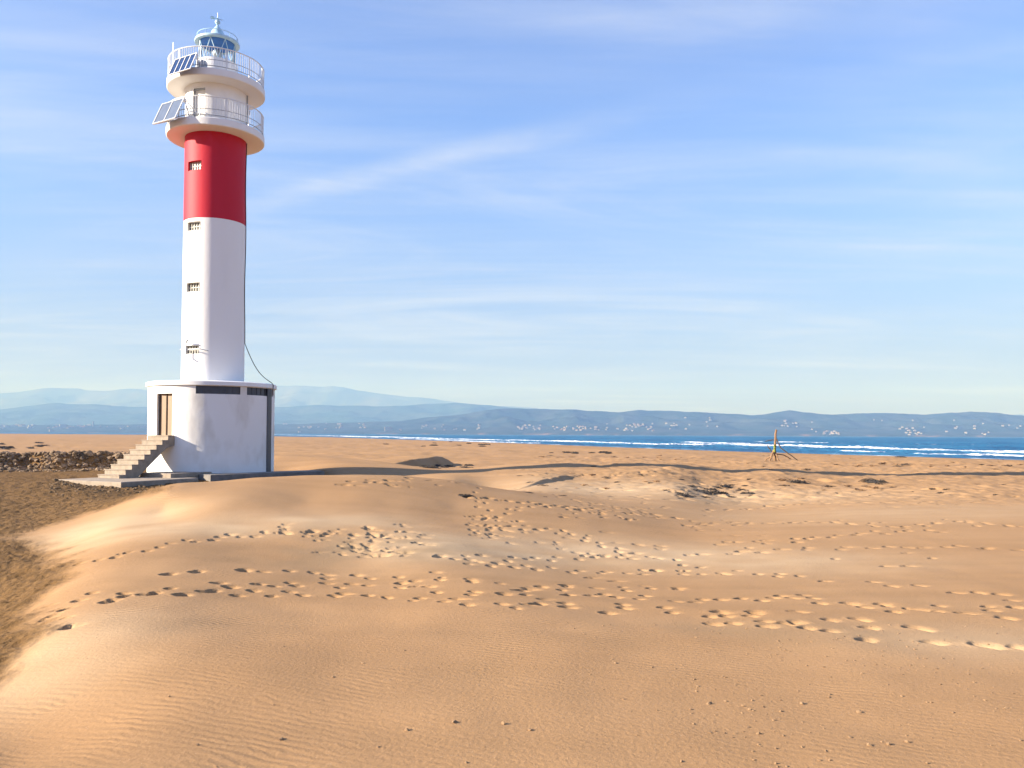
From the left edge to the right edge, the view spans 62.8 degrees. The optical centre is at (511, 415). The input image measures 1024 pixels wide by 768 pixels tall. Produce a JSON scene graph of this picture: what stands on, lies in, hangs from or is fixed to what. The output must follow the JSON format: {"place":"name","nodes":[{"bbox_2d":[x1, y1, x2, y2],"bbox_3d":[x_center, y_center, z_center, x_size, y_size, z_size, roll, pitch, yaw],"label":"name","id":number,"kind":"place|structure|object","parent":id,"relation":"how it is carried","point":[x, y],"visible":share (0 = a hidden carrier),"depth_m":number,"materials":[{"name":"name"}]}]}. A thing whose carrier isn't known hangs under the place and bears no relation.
{"place":"outdoors","nodes":[
{"label":"outdoors","id":0,"kind":"place"},
{"bbox_2d":[0,403,523,424],"bbox_3d":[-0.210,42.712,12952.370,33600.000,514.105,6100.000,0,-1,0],"label":"inland hills","id":1,"kind":"structure","parent":0,"point":[63,413],"depth_m":12563.33,"materials":[{"name":"rock"},{"name":"soil"},{"name":"vegetation"}]},
{"bbox_2d":[0,434,1023,767],"bbox_3d":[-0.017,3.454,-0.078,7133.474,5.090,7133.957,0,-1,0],"label":"sand ground","id":2,"kind":"structure","parent":0,"point":[126,612],"depth_m":8.15,"materials":[{"name":"beige sand"}]},
{"bbox_2d":[0,446,17,448],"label":"seaweed clump","id":3,"kind":"object","parent":2,"relation":"on","point":[10,447],"visible":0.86,"depth_m":132.73,"materials":[{"name":"brown plant"}]},
{"bbox_2d":[0,450,129,471],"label":"rubble","id":4,"kind":"object","parent":2,"relation":"on","point":[82,455],"visible":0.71,"depth_m":40.30,"materials":[{"name":"stone"}]},
{"bbox_2d":[49,478,172,498],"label":"pebbles","id":5,"kind":"object","parent":2,"relation":"on","point":[55,480],"visible":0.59,"depth_m":29.04,"materials":[{"name":"brown stone"}]},
{"bbox_2d":[58,476,197,487],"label":"concrete slab","id":6,"kind":"structure","parent":2,"relation":"on","point":[127,482],"depth_m":31.73,"materials":[{"name":"beige concrete"}]},
{"bbox_2d":[140,471,211,477],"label":"concrete plinth","id":7,"kind":"structure","parent":2,"relation":"on","point":[166,474],"depth_m":34.12,"materials":[{"name":"grey concrete"}]},
{"bbox_2d":[97,13,276,478],"bbox_3d":[-14.453,-7.698,37.455,7.932,21.550,5.525,1,-2,-40],"label":"lighthouse","id":8,"kind":"object","parent":2,"relation":"on","point":[211,410],"visible":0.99,"depth_m":36.89,"materials":[{"name":"paint"}]},
{"bbox_2d":[159,394,171,434],"bbox_3d":[-14.696,-0.021,35.747,1.000,1.860,0.085,0,-1,27],"label":"door","id":9,"kind":"structure","parent":8,"relation":"in","point":[165,400],"depth_m":35.78,"materials":[{"name":"brown wood"}]},
{"bbox_2d":[187,345,198,353],"bbox_3d":[-14.013,-2.894,37.017,0.860,0.410,0.070,0,-1,24],"label":"window","id":10,"kind":"structure","parent":8,"relation":"in","point":[188,347],"depth_m":37.04,"materials":[{"name":"grey paint"}]},
{"bbox_2d":[188,283,199,291],"bbox_3d":[-13.997,-5.649,37.085,0.860,0.440,0.070,0,-1,24],"label":"window","id":11,"kind":"structure","parent":8,"relation":"in","point":[195,286],"depth_m":37.10,"materials":[{"name":"grey paint"}]},
{"bbox_2d":[189,222,200,230],"bbox_3d":[-13.982,-8.353,37.151,0.860,0.430,0.070,0,-1,24],"label":"window","id":12,"kind":"structure","parent":8,"relation":"in","point":[192,226],"depth_m":37.15,"materials":[{"name":"grey paint"}]},
{"bbox_2d":[190,161,200,170],"bbox_3d":[-13.966,-11.042,37.218,0.860,0.450,0.070,0,-1,24],"label":"window","id":13,"kind":"structure","parent":8,"relation":"in","point":[196,165],"depth_m":37.24,"materials":[{"name":"grey paint"}]},
{"bbox_2d":[194,88,204,116],"bbox_3d":[-13.798,-13.728,37.153,0.660,1.600,0.085,0,-1,14],"label":"gallery door","id":14,"kind":"structure","parent":8,"relation":"in","point":[198,91],"depth_m":37.16,"materials":[{"name":"grey metal"}]},
{"bbox_2d":[198,470,323,481],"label":"concrete slab","id":15,"kind":"structure","parent":2,"relation":"on","point":[219,476],"depth_m":35.60,"materials":[{"name":"grey concrete"}]},
{"bbox_2d":[421,465,438,467],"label":"seaweed clump","id":16,"kind":"object","parent":2,"relation":"on","point":[428,466],"visible":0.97,"depth_m":44.45,"materials":[{"name":"plant"}]},
{"bbox_2d":[458,494,472,496],"bbox_3d":[-1.150,1.989,20.989,0.483,0.070,0.251,0,-1,-2],"label":"seaweed clump","id":17,"kind":"object","parent":2,"relation":"on","point":[466,495],"visible":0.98,"depth_m":20.95,"materials":[{"name":"brown plant"}]},
{"bbox_2d":[168,620,1021,767],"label":"sand crumbs","id":18,"kind":"object","parent":2,"relation":"on","point":[708,703],"visible":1,"depth_m":5.09,"materials":[{"name":"beige sand"}]},
{"bbox_2d":[678,493,693,496],"bbox_3d":[5.885,2.718,28.896,0.547,0.147,0.584,1,-1,-23],"label":"seaweed clump","id":19,"kind":"object","parent":2,"relation":"on","point":[684,495],"visible":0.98,"depth_m":28.78,"materials":[{"name":"brown plant"}]},
{"bbox_2d":[699,490,720,493],"bbox_3d":[7.459,2.927,32.332,1.204,0.155,0.701,0,-1,2],"label":"seaweed clump","id":20,"kind":"object","parent":2,"relation":"on","point":[710,492],"visible":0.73,"depth_m":32.25,"materials":[{"name":"brown plant"}]},
{"bbox_2d":[765,430,798,460],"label":"driftwood post","id":21,"kind":"object","parent":2,"relation":"on","point":[773,451],"visible":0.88,"depth_m":84.05,"materials":[{"name":"brown wood"}]},
{"bbox_2d":[786,479,809,483],"bbox_3d":[12.609,2.914,37.255,1.258,0.201,0.650,0,-1,8],"label":"seaweed clump","id":22,"kind":"object","parent":2,"relation":"on","point":[799,481],"visible":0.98,"depth_m":37.09,"materials":[{"name":"plant"}]},
{"bbox_2d":[858,479,888,482],"bbox_3d":[16.606,2.999,38.562,1.334,0.170,0.612,0,-1,28],"label":"seaweed clump","id":23,"kind":"object","parent":2,"relation":"on","point":[873,481],"visible":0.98,"depth_m":38.40,"materials":[{"name":"plant"}]},
{"bbox_2d":[0,408,1023,436],"bbox_3d":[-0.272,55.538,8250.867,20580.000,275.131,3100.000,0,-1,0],"label":"coastal hills","id":24,"kind":"structure","parent":0,"point":[505,421],"depth_m":7753.17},
{"bbox_2d":[60,425,67,428],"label":"apartment block","id":25,"kind":"structure","parent":24,"relation":"on","point":[63,426],"depth_m":7614.90,"materials":[{"name":"white"}]},
{"bbox_2d":[0,432,1023,459],"bbox_3d":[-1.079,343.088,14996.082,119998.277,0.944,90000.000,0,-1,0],"label":"sea","id":26,"kind":"structure","parent":0,"point":[1007,448],"depth_m":348.13,"materials":[{"name":"liquid"}]},
{"bbox_2d":[0,386,1023,415],"bbox_3d":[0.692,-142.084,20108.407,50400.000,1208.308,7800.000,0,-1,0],"label":"mountains","id":27,"kind":"structure","parent":0,"point":[289,396],"depth_m":20215.87,"materials":[{"name":"blue"}]},
{"bbox_2d":[0,0,1023,414],"label":"sky","id":28,"kind":"structure","parent":0,"point":[746,207],"materials":[{"name":"blue"}]}
]}

